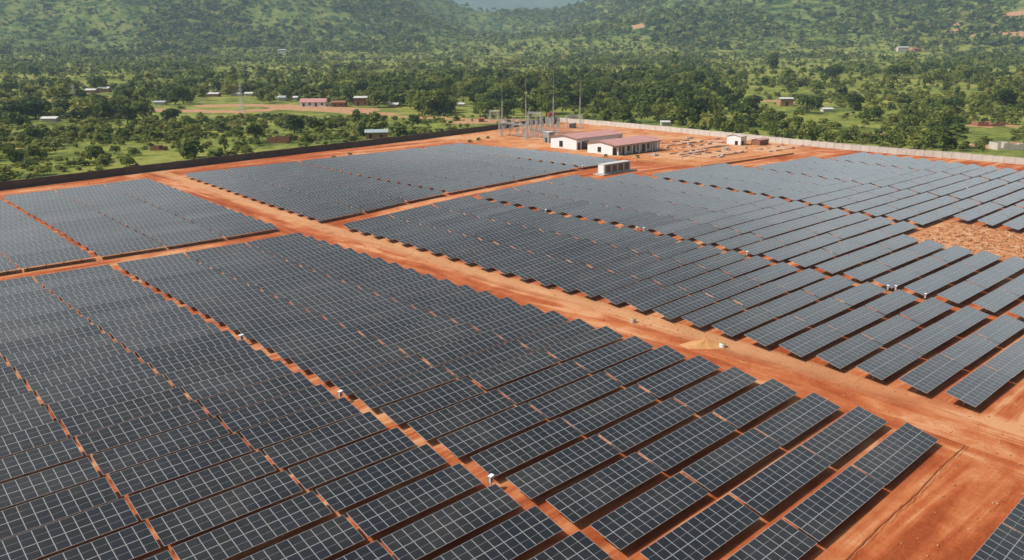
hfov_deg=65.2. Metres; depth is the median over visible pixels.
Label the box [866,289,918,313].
solar table
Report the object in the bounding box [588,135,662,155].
office building
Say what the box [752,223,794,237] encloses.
solar table
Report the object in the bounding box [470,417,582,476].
solar table
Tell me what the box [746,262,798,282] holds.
solar table
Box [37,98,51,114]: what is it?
tree
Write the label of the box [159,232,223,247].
solar table
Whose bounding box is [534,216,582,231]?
solar table
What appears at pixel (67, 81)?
tree
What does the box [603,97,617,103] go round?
tree
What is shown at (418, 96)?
tree
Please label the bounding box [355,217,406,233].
solar table
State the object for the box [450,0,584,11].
mountain
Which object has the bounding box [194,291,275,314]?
solar table
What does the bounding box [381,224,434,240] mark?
solar table
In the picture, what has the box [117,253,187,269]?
solar table
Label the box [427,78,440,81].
tree
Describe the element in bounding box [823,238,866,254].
solar table
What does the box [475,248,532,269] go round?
solar table
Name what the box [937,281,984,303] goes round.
solar table
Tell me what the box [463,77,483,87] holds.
tree
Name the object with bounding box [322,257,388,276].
solar table
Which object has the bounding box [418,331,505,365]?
solar table
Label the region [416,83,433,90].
tree
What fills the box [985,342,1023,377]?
solar table
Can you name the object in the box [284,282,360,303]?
solar table
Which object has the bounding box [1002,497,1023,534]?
solar table
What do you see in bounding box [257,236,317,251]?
solar table
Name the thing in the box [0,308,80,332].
solar table
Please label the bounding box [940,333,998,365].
solar table
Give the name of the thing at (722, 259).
solar table
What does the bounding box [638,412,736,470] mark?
solar table
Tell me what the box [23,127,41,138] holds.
tree
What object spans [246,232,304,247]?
solar table
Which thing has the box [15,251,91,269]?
solar table
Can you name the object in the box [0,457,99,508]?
solar table
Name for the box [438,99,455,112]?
tree
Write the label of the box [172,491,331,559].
solar table
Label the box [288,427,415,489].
solar table
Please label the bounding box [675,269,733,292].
solar table
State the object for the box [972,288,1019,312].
solar table
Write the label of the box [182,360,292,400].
solar table
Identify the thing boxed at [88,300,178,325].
solar table
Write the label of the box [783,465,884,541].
solar table
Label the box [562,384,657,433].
solar table
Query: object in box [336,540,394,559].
solar table
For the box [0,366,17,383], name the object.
solar table
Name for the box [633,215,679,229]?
solar table
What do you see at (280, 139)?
unfinished house
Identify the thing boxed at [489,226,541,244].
solar table
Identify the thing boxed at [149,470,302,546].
solar table
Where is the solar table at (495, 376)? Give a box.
[469,350,559,388]
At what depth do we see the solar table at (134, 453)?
77.67 m
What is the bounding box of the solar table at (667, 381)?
[637,355,720,397]
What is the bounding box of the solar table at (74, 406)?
[48,375,172,420]
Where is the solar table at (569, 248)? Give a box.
[543,238,597,258]
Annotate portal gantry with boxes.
[489,110,499,119]
[498,121,528,139]
[527,112,542,129]
[564,114,583,128]
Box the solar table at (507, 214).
[487,207,532,220]
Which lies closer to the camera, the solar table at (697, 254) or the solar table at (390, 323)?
the solar table at (390, 323)
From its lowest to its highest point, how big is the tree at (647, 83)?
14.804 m
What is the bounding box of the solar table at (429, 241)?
[409,231,464,249]
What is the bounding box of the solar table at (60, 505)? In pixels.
[0,477,117,539]
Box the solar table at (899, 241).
[878,234,918,249]
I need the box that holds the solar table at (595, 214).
[579,206,622,219]
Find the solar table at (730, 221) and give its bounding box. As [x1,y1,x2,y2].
[709,214,751,228]
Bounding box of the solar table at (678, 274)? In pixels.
[651,263,708,285]
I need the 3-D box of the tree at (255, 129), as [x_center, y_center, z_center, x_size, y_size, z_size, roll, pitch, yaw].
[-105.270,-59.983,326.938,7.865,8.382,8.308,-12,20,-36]
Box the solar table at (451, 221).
[428,213,477,227]
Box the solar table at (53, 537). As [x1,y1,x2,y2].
[0,498,137,559]
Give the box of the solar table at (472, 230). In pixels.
[457,219,508,235]
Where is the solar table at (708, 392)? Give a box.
[673,367,757,411]
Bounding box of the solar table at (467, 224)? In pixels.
[443,216,492,231]
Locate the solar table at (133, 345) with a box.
[122,322,220,351]
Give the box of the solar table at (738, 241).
[716,233,762,249]
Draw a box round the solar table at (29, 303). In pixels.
[0,295,60,312]
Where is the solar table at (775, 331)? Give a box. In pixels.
[744,315,810,345]
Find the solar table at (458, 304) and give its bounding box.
[425,290,498,315]
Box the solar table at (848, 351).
[816,334,882,368]
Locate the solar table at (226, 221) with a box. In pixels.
[199,216,254,229]
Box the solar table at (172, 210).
[166,202,217,214]
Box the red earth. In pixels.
[0,122,1023,559]
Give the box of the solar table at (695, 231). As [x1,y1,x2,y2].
[673,223,719,239]
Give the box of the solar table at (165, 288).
[157,273,234,294]
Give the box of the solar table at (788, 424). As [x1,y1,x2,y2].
[755,392,840,444]
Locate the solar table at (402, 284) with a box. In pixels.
[370,274,438,294]
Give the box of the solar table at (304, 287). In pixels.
[270,277,343,297]
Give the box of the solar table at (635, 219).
[614,211,660,226]
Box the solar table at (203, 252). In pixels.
[185,242,249,259]
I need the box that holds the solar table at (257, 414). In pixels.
[219,384,335,432]
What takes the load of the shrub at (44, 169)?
on the ground at (225, 104)
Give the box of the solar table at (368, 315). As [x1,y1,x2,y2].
[335,301,415,327]
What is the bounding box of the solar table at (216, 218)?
[190,212,244,225]
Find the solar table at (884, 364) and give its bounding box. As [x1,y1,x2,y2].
[856,343,922,379]
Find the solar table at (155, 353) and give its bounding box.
[136,330,237,362]
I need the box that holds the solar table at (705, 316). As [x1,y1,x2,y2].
[682,299,746,326]
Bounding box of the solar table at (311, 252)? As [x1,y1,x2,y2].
[281,244,343,260]
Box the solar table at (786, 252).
[764,243,811,261]
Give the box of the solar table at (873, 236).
[853,229,892,243]
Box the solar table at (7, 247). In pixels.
[0,237,67,252]
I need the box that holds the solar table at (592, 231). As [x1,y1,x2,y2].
[569,223,618,239]
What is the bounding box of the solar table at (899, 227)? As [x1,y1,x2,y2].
[881,221,917,234]
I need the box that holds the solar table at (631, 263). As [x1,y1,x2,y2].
[604,252,660,274]
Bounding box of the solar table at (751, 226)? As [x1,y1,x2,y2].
[729,219,772,232]
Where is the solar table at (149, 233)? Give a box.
[141,223,202,236]
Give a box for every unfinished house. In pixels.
[150,145,167,150]
[267,136,290,142]
[971,121,1005,125]
[988,141,1023,149]
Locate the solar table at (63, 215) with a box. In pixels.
[38,209,97,221]
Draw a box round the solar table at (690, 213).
[670,207,712,219]
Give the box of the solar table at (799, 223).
[783,215,823,228]
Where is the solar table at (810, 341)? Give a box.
[779,324,845,356]
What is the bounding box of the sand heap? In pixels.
[680,339,729,348]
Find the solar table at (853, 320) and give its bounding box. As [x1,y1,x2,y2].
[825,306,884,333]
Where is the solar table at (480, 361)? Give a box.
[442,340,531,377]
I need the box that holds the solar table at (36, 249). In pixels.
[2,242,74,257]
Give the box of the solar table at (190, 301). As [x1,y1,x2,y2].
[181,285,261,307]
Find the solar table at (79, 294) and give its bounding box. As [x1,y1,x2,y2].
[58,281,142,302]
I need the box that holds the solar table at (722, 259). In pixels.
[695,250,746,269]
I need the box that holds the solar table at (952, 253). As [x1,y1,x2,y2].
[933,245,972,261]
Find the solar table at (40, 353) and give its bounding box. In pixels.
[5,333,114,367]
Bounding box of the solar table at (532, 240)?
[506,230,559,248]
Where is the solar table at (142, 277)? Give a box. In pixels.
[136,263,210,281]
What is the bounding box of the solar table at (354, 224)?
[342,214,393,230]
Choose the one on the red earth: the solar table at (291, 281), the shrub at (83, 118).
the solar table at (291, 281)
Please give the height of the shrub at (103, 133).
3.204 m
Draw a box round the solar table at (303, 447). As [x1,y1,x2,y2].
[263,411,386,468]
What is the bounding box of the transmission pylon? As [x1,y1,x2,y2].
[238,83,245,111]
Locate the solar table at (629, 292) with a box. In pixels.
[600,279,663,304]
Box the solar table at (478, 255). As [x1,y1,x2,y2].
[457,243,515,263]
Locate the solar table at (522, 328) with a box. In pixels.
[492,310,569,341]
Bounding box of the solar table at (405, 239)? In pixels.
[395,227,448,244]
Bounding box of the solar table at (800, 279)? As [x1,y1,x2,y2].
[774,268,825,289]
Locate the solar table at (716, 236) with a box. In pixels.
[695,228,740,244]
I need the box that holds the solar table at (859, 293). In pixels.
[832,282,885,305]
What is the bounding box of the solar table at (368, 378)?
[331,355,430,394]
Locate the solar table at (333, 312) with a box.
[317,294,395,318]
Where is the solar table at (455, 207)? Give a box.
[446,198,489,210]
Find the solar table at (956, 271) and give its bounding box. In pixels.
[934,261,977,281]
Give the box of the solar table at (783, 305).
[760,290,819,315]
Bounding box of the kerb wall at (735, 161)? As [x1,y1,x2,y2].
[636,151,792,166]
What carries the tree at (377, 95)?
on the ground at (225, 104)
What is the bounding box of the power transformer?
[545,112,556,124]
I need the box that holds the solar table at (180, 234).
[150,228,211,241]
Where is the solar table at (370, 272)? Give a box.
[337,262,403,282]
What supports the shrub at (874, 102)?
on the ground at (225, 104)
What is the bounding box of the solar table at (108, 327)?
[98,306,191,333]
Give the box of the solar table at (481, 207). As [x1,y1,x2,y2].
[458,201,504,213]
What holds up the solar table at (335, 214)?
on the red earth
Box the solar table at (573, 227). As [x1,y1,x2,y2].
[551,219,600,235]
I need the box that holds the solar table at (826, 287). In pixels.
[802,275,855,297]
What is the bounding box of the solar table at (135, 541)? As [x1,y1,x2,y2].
[44,522,159,559]
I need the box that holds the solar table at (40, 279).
[34,264,112,283]
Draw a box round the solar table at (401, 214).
[389,204,436,217]
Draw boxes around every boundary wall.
[0,118,545,190]
[560,117,1023,164]
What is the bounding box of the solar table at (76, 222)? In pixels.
[51,216,111,228]
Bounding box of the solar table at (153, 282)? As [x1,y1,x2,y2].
[146,268,221,287]
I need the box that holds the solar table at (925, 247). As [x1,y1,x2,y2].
[904,239,944,255]
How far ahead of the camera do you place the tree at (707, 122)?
345.35 m
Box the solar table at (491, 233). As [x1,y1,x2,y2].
[473,223,524,239]
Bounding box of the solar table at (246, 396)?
[200,371,312,416]
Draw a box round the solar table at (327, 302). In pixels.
[300,288,376,311]
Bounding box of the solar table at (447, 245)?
[425,235,480,253]
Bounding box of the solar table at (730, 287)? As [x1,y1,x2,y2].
[703,275,761,299]
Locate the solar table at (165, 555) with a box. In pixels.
[145,550,173,559]
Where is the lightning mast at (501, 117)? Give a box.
[501,101,502,135]
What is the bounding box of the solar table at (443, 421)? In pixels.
[407,389,514,440]
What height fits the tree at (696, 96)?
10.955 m
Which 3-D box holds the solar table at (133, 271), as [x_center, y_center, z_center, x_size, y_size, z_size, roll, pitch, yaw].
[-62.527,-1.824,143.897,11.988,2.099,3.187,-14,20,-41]
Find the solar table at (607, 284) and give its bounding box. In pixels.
[576,272,639,297]
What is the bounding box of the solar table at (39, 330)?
[0,316,90,343]
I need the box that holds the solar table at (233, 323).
[222,304,306,330]
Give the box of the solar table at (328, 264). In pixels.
[308,252,372,270]
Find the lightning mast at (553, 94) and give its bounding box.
[552,74,553,128]
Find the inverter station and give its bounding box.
[593,160,636,175]
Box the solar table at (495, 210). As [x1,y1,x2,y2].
[472,204,517,216]
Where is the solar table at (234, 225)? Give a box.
[209,219,265,232]
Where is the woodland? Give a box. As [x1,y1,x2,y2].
[0,0,1023,158]
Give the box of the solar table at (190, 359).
[150,340,254,374]
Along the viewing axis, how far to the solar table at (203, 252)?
155.31 m
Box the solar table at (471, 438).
[437,403,546,457]
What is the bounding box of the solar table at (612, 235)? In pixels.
[588,226,637,244]
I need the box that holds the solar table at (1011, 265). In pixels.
[991,256,1023,274]
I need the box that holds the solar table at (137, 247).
[94,240,163,257]
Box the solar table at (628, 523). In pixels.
[590,472,708,549]
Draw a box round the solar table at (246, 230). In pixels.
[218,223,276,237]
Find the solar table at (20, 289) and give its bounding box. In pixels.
[0,282,43,295]
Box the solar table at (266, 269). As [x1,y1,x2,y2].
[230,260,299,279]
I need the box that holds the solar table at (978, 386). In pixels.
[945,365,1011,406]
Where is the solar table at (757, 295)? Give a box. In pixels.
[731,282,789,306]
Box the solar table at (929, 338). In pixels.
[899,323,958,353]
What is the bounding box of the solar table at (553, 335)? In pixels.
[517,318,595,350]
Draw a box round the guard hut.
[726,133,746,144]
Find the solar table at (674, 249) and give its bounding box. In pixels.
[649,239,700,258]
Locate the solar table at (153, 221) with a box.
[126,216,183,228]
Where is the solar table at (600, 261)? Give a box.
[582,247,638,268]
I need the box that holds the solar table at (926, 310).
[900,297,953,323]
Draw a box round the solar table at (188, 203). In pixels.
[157,199,209,210]
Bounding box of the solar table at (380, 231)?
[368,221,419,236]
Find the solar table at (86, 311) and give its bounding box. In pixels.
[77,293,166,317]
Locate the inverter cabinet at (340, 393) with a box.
[337,390,342,398]
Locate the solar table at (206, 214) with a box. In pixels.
[182,209,236,221]
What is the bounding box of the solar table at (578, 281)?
[554,267,615,291]
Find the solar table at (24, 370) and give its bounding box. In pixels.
[15,342,127,378]
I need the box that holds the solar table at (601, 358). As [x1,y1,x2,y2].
[573,336,653,372]
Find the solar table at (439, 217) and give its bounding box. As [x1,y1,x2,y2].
[415,210,464,224]
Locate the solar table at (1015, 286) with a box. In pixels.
[999,274,1023,295]
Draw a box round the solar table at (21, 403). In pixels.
[0,392,40,417]
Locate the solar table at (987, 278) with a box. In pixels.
[967,268,1009,288]
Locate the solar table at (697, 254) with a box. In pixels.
[672,245,723,263]
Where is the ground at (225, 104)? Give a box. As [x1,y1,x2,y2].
[0,0,1023,181]
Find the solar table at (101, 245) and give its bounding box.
[86,236,152,250]
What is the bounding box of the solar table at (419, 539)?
[380,483,520,559]
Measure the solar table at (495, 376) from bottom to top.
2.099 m
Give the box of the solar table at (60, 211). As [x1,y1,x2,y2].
[33,206,91,217]
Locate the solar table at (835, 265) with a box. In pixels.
[816,254,863,273]
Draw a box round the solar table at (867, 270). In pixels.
[844,261,890,280]
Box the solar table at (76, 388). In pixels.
[36,363,156,404]
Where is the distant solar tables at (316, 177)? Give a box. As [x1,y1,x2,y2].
[0,143,1023,559]
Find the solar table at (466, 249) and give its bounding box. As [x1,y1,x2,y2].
[441,239,496,258]
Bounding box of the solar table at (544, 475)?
[506,435,620,498]
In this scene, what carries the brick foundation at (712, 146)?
on the red earth
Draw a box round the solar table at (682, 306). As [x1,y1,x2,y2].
[652,291,717,318]
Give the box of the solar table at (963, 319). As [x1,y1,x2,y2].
[936,306,988,332]
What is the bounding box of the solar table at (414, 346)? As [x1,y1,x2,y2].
[395,323,479,355]
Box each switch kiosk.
[543,131,553,142]
[569,122,575,127]
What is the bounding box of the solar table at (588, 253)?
[562,242,617,263]
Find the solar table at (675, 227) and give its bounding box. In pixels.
[653,219,699,235]
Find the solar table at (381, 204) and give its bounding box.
[358,197,405,211]
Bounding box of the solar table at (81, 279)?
[42,270,122,289]
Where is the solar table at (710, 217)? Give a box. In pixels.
[689,211,731,223]
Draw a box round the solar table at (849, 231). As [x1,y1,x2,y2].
[828,224,868,238]
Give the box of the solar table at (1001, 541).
[970,523,1023,559]
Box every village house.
[40,116,61,121]
[85,88,98,92]
[97,86,111,91]
[154,101,167,104]
[207,92,220,96]
[231,92,241,95]
[244,92,254,95]
[276,96,286,100]
[278,49,286,53]
[292,96,298,100]
[299,98,327,106]
[330,101,347,106]
[353,96,369,105]
[364,129,387,138]
[387,103,399,107]
[457,102,464,106]
[659,120,670,125]
[777,97,793,105]
[819,107,833,111]
[896,46,908,51]
[912,48,921,51]
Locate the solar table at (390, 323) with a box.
[354,308,434,336]
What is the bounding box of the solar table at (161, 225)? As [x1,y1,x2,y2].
[133,220,192,232]
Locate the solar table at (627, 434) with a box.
[598,397,695,451]
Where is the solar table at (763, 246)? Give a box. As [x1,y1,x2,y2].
[740,238,786,255]
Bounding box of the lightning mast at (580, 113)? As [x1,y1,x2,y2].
[579,97,580,130]
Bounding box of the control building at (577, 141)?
[551,129,624,149]
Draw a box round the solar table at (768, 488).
[730,445,830,514]
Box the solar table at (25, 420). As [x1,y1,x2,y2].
[0,406,53,436]
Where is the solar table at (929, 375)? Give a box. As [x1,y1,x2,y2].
[899,354,964,392]
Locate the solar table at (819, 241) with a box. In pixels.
[798,233,841,248]
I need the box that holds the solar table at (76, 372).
[25,351,141,390]
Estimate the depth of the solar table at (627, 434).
81.39 m
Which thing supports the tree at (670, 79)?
on the ground at (225, 104)
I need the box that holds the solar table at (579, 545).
[529,530,609,559]
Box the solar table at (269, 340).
[253,318,343,347]
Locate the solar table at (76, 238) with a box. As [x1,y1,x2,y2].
[71,228,134,241]
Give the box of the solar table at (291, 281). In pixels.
[256,270,328,291]
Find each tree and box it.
[0,96,18,103]
[0,100,26,114]
[0,146,26,162]
[0,164,14,175]
[2,111,30,126]
[17,95,39,115]
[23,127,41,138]
[24,99,45,117]
[24,145,40,157]
[32,100,51,117]
[36,124,52,132]
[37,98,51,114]
[42,84,75,100]
[51,97,72,110]
[53,77,75,90]
[69,95,101,118]
[75,88,86,96]
[79,116,98,127]
[80,93,97,98]
[84,145,105,159]
[86,74,104,87]
[91,98,106,117]
[92,94,110,111]
[95,122,113,133]
[97,100,119,118]
[104,97,123,115]
[112,94,131,105]
[113,86,126,94]
[117,89,132,99]
[117,106,133,123]
[129,98,155,117]
[129,107,138,118]
[137,116,155,125]
[148,89,168,100]
[149,120,163,127]
[160,107,181,120]
[167,88,180,103]
[173,85,190,103]
[178,140,203,154]
[179,77,196,84]
[223,79,231,84]
[245,82,263,90]
[245,123,265,138]
[254,85,274,97]
[277,80,301,91]
[284,114,304,132]
[290,77,303,87]
[299,85,319,93]
[303,117,324,128]
[318,82,333,101]
[336,71,349,79]
[337,78,355,86]
[338,85,354,98]
[353,81,367,93]
[354,119,366,125]
[357,90,368,95]
[362,114,378,122]
[366,85,387,103]
[366,90,388,107]
[368,75,381,81]
[377,78,389,84]
[381,69,393,76]
[383,84,391,105]
[387,76,405,86]
[388,89,408,105]
[404,91,418,110]
[411,90,441,106]
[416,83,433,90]
[420,101,437,110]
[421,91,432,115]
[424,74,440,81]
[426,88,450,114]
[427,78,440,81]
[433,81,443,88]
[435,97,458,112]
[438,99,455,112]
[441,68,458,74]
[455,89,470,101]
[461,75,476,89]
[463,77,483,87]
[470,71,482,75]
[470,84,488,93]
[475,74,486,79]
[475,97,488,110]
[477,77,491,86]
[481,83,508,97]
[481,98,499,110]
[485,91,500,108]
[493,82,510,92]
[499,98,515,115]
[504,87,525,100]
[511,73,525,88]
[511,100,520,115]
[519,74,533,93]
[519,97,536,117]
[520,70,538,77]
[521,78,537,94]
[521,86,535,92]
[523,78,543,88]
[529,67,547,80]
[530,85,552,98]
[535,98,551,115]
[538,98,563,112]
[541,69,556,78]
[541,94,555,112]
[543,79,560,87]
[543,84,561,97]
[550,72,561,78]
[555,77,569,88]
[558,74,570,82]
[559,92,575,107]
[570,88,591,103]
[572,70,584,82]
[579,65,588,72]
[579,85,595,98]
[582,79,596,93]
[588,66,606,72]
[589,70,604,78]
[589,98,610,113]
[592,80,612,90]
[596,84,611,92]
[601,77,614,83]
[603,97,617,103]
[610,98,631,113]
[610,105,618,118]
[612,86,626,93]
[614,104,632,122]
[623,80,634,85]
[623,90,638,99]
[627,85,639,91]
[627,94,637,107]
[631,79,645,85]
[633,101,649,112]
[634,66,647,71]
[634,87,655,100]
[635,93,654,111]
[641,79,658,89]
[651,104,666,118]
[652,81,668,87]
[654,73,668,80]
[654,83,668,89]
[654,86,674,98]
[655,97,677,105]
[665,75,678,84]
[665,106,688,123]
[669,97,680,106]
[671,68,684,74]
[676,83,692,91]
[678,63,691,71]
[678,80,695,85]
[681,87,693,117]
[683,97,710,122]
[684,107,703,123]
[689,70,705,82]
[691,88,704,95]
[692,87,709,95]
[693,94,710,98]
[697,95,719,103]
[699,96,711,104]
[699,106,721,117]
[699,112,723,129]
[708,98,718,109]
[715,86,733,98]
[719,93,735,104]
[722,120,743,132]
[727,102,743,114]
[731,104,754,120]
[737,112,747,124]
[740,113,758,124]
[743,95,763,107]
[759,111,787,125]
[761,107,775,116]
[762,120,778,133]
[766,53,779,70]
[781,116,800,124]
[798,95,818,113]
[800,119,815,129]
[808,96,823,108]
[823,65,843,78]
[845,94,865,109]
[861,108,876,119]
[862,102,885,119]
[897,61,913,77]
[904,114,921,125]
[920,133,937,146]
[924,123,968,146]
[925,113,943,125]
[926,103,939,109]
[931,104,953,116]
[933,107,953,119]
[935,98,950,103]
[936,70,952,79]
[939,113,952,128]
[943,97,964,108]
[948,116,966,123]
[955,64,973,73]
[992,80,1012,90]
[993,87,1016,104]
[1000,85,1020,96]
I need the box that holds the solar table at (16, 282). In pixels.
[0,276,35,288]
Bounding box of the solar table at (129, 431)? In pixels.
[76,401,208,454]
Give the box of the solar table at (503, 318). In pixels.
[468,303,543,331]
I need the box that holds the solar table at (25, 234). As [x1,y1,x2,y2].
[0,229,53,239]
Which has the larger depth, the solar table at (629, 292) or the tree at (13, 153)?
the tree at (13, 153)
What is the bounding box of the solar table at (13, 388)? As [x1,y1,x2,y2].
[0,379,28,399]
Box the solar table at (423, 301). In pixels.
[406,285,477,308]
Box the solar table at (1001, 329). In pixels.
[976,314,1023,343]
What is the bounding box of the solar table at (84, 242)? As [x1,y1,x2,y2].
[78,232,143,246]
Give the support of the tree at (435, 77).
on the ground at (225, 104)
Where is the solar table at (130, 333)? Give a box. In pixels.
[110,314,206,341]
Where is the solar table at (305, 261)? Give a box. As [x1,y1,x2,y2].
[295,248,358,266]
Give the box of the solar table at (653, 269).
[627,257,683,279]
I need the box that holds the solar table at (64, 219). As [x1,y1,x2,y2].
[45,213,104,224]
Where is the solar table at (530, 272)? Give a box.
[512,257,572,279]
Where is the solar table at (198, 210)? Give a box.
[174,205,226,217]
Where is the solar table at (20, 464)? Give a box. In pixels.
[0,438,82,481]
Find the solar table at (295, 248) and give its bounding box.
[270,240,330,256]
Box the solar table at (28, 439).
[0,421,67,457]
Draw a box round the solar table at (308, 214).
[302,204,350,218]
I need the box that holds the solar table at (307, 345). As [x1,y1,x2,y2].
[271,327,363,358]
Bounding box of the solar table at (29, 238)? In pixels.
[0,233,59,244]
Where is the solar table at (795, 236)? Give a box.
[774,228,817,243]
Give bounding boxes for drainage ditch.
[842,432,967,559]
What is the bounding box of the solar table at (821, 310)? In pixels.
[791,297,851,324]
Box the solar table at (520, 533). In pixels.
[433,505,562,559]
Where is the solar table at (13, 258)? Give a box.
[8,246,81,262]
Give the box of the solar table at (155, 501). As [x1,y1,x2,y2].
[128,451,275,519]
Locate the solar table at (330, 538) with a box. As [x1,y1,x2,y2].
[241,515,364,559]
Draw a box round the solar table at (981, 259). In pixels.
[961,251,1001,268]
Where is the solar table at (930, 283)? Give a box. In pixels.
[905,274,952,295]
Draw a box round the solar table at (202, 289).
[169,279,247,300]
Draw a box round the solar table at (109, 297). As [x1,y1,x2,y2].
[68,287,154,309]
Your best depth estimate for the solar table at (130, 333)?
110.29 m
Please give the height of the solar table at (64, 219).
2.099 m
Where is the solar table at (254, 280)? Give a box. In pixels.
[243,266,312,285]
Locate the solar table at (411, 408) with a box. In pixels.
[380,377,484,424]
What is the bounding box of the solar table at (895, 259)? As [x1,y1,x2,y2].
[876,249,919,267]
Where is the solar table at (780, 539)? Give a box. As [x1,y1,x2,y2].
[726,519,816,559]
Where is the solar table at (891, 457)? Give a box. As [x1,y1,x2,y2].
[852,422,937,484]
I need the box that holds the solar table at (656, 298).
[626,285,690,311]
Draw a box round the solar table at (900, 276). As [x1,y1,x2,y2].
[874,267,920,288]
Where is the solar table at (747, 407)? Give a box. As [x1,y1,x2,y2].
[713,378,796,427]
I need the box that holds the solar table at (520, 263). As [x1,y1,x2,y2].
[493,252,552,274]
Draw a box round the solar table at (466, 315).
[446,297,520,323]
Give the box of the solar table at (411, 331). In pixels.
[374,315,457,345]
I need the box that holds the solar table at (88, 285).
[50,275,132,296]
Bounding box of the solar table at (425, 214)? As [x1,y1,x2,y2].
[402,207,450,220]
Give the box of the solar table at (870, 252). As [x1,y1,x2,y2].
[849,244,892,260]
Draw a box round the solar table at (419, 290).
[387,279,457,301]
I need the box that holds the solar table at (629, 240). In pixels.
[608,230,657,248]
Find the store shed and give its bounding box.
[751,137,768,144]
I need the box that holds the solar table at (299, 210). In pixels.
[291,201,339,214]
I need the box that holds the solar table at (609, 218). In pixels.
[597,208,640,222]
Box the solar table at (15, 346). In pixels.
[0,324,102,356]
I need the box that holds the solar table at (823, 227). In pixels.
[806,220,845,233]
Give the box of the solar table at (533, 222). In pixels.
[517,213,565,227]
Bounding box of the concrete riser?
[719,342,725,347]
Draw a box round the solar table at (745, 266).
[719,255,772,275]
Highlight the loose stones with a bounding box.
[17,128,1023,556]
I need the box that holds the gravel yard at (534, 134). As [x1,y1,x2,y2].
[505,129,584,137]
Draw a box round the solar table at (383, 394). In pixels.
[355,365,456,408]
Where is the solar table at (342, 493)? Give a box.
[316,444,446,511]
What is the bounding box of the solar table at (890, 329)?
[861,314,920,343]
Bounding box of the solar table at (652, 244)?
[627,234,678,253]
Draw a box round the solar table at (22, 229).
[0,224,46,234]
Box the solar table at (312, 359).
[290,335,384,370]
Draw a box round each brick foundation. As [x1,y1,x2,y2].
[660,139,702,146]
[669,142,728,150]
[669,149,704,154]
[680,149,747,158]
[703,138,726,142]
[753,146,794,151]
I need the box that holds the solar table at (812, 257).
[789,248,836,267]
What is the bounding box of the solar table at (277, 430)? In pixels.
[240,397,360,449]
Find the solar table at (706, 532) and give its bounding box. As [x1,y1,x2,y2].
[639,494,759,559]
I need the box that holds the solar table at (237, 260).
[207,251,273,269]
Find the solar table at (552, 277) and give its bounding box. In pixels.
[532,262,593,285]
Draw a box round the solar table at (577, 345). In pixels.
[544,326,623,360]
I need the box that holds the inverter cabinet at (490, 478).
[488,473,493,486]
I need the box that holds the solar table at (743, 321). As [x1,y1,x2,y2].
[712,306,777,335]
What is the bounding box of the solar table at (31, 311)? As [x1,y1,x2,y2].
[0,301,69,321]
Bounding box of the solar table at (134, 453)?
[91,417,229,474]
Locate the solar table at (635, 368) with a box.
[604,345,685,384]
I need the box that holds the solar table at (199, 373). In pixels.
[165,349,272,387]
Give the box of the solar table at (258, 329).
[237,311,324,339]
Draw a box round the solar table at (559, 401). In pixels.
[528,372,622,417]
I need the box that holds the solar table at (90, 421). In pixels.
[61,387,189,436]
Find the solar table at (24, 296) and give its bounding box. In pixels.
[0,288,51,304]
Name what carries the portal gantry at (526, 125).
on the red earth
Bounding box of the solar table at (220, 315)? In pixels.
[207,297,290,322]
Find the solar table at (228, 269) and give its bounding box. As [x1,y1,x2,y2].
[217,256,285,275]
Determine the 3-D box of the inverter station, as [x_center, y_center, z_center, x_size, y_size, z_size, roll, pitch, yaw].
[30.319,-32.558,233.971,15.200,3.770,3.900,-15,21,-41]
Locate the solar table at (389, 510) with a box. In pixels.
[347,463,481,536]
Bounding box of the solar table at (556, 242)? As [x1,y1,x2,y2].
[524,234,577,253]
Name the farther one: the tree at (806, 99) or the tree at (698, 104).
the tree at (806, 99)
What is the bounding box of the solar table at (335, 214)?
[312,207,363,221]
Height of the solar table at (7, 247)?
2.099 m
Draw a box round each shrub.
[0,131,8,136]
[0,172,13,181]
[14,136,26,141]
[15,161,28,168]
[23,158,33,164]
[23,174,39,178]
[24,136,33,142]
[34,165,51,172]
[37,152,47,157]
[39,147,52,152]
[53,155,63,161]
[55,137,66,143]
[63,161,74,165]
[72,116,86,121]
[76,158,91,164]
[95,157,106,165]
[97,111,108,117]
[98,153,108,160]
[99,131,111,136]
[109,145,120,152]
[121,157,136,165]
[128,148,139,154]
[129,135,140,142]
[168,133,179,140]
[183,131,195,137]
[252,139,262,144]
[256,118,267,123]
[259,123,268,128]
[285,133,295,138]
[300,131,310,136]
[332,132,341,136]
[337,121,346,127]
[343,136,354,141]
[406,130,416,134]
[446,125,457,129]
[693,122,707,128]
[782,131,793,138]
[817,119,828,123]
[821,133,835,140]
[825,121,838,128]
[827,130,838,136]
[831,95,841,101]
[840,134,853,140]
[848,129,860,135]
[853,135,864,140]
[857,131,868,136]
[857,137,868,144]
[869,100,878,104]
[876,134,885,139]
[889,136,904,145]
[890,96,905,103]
[893,128,904,134]
[905,138,922,148]
[957,143,970,149]
[973,140,985,148]
[982,106,992,111]
[989,113,1002,117]
[995,105,1009,110]
[995,116,1005,121]
[1007,106,1019,110]
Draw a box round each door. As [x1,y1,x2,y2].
[599,165,603,172]
[606,165,610,172]
[612,164,616,171]
[618,163,622,170]
[624,162,628,169]
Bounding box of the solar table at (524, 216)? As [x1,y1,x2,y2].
[502,210,548,223]
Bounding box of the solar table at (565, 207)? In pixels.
[548,200,590,212]
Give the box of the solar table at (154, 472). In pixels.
[109,433,251,495]
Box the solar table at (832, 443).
[801,406,886,463]
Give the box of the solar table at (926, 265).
[905,256,948,274]
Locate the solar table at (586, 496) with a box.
[546,452,662,522]
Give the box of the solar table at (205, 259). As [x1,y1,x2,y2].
[195,247,261,264]
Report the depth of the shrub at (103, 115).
441.54 m
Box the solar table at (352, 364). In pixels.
[310,344,406,381]
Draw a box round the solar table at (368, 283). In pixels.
[353,268,420,288]
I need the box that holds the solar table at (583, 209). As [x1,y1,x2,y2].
[563,203,606,215]
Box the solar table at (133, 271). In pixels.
[126,257,199,275]

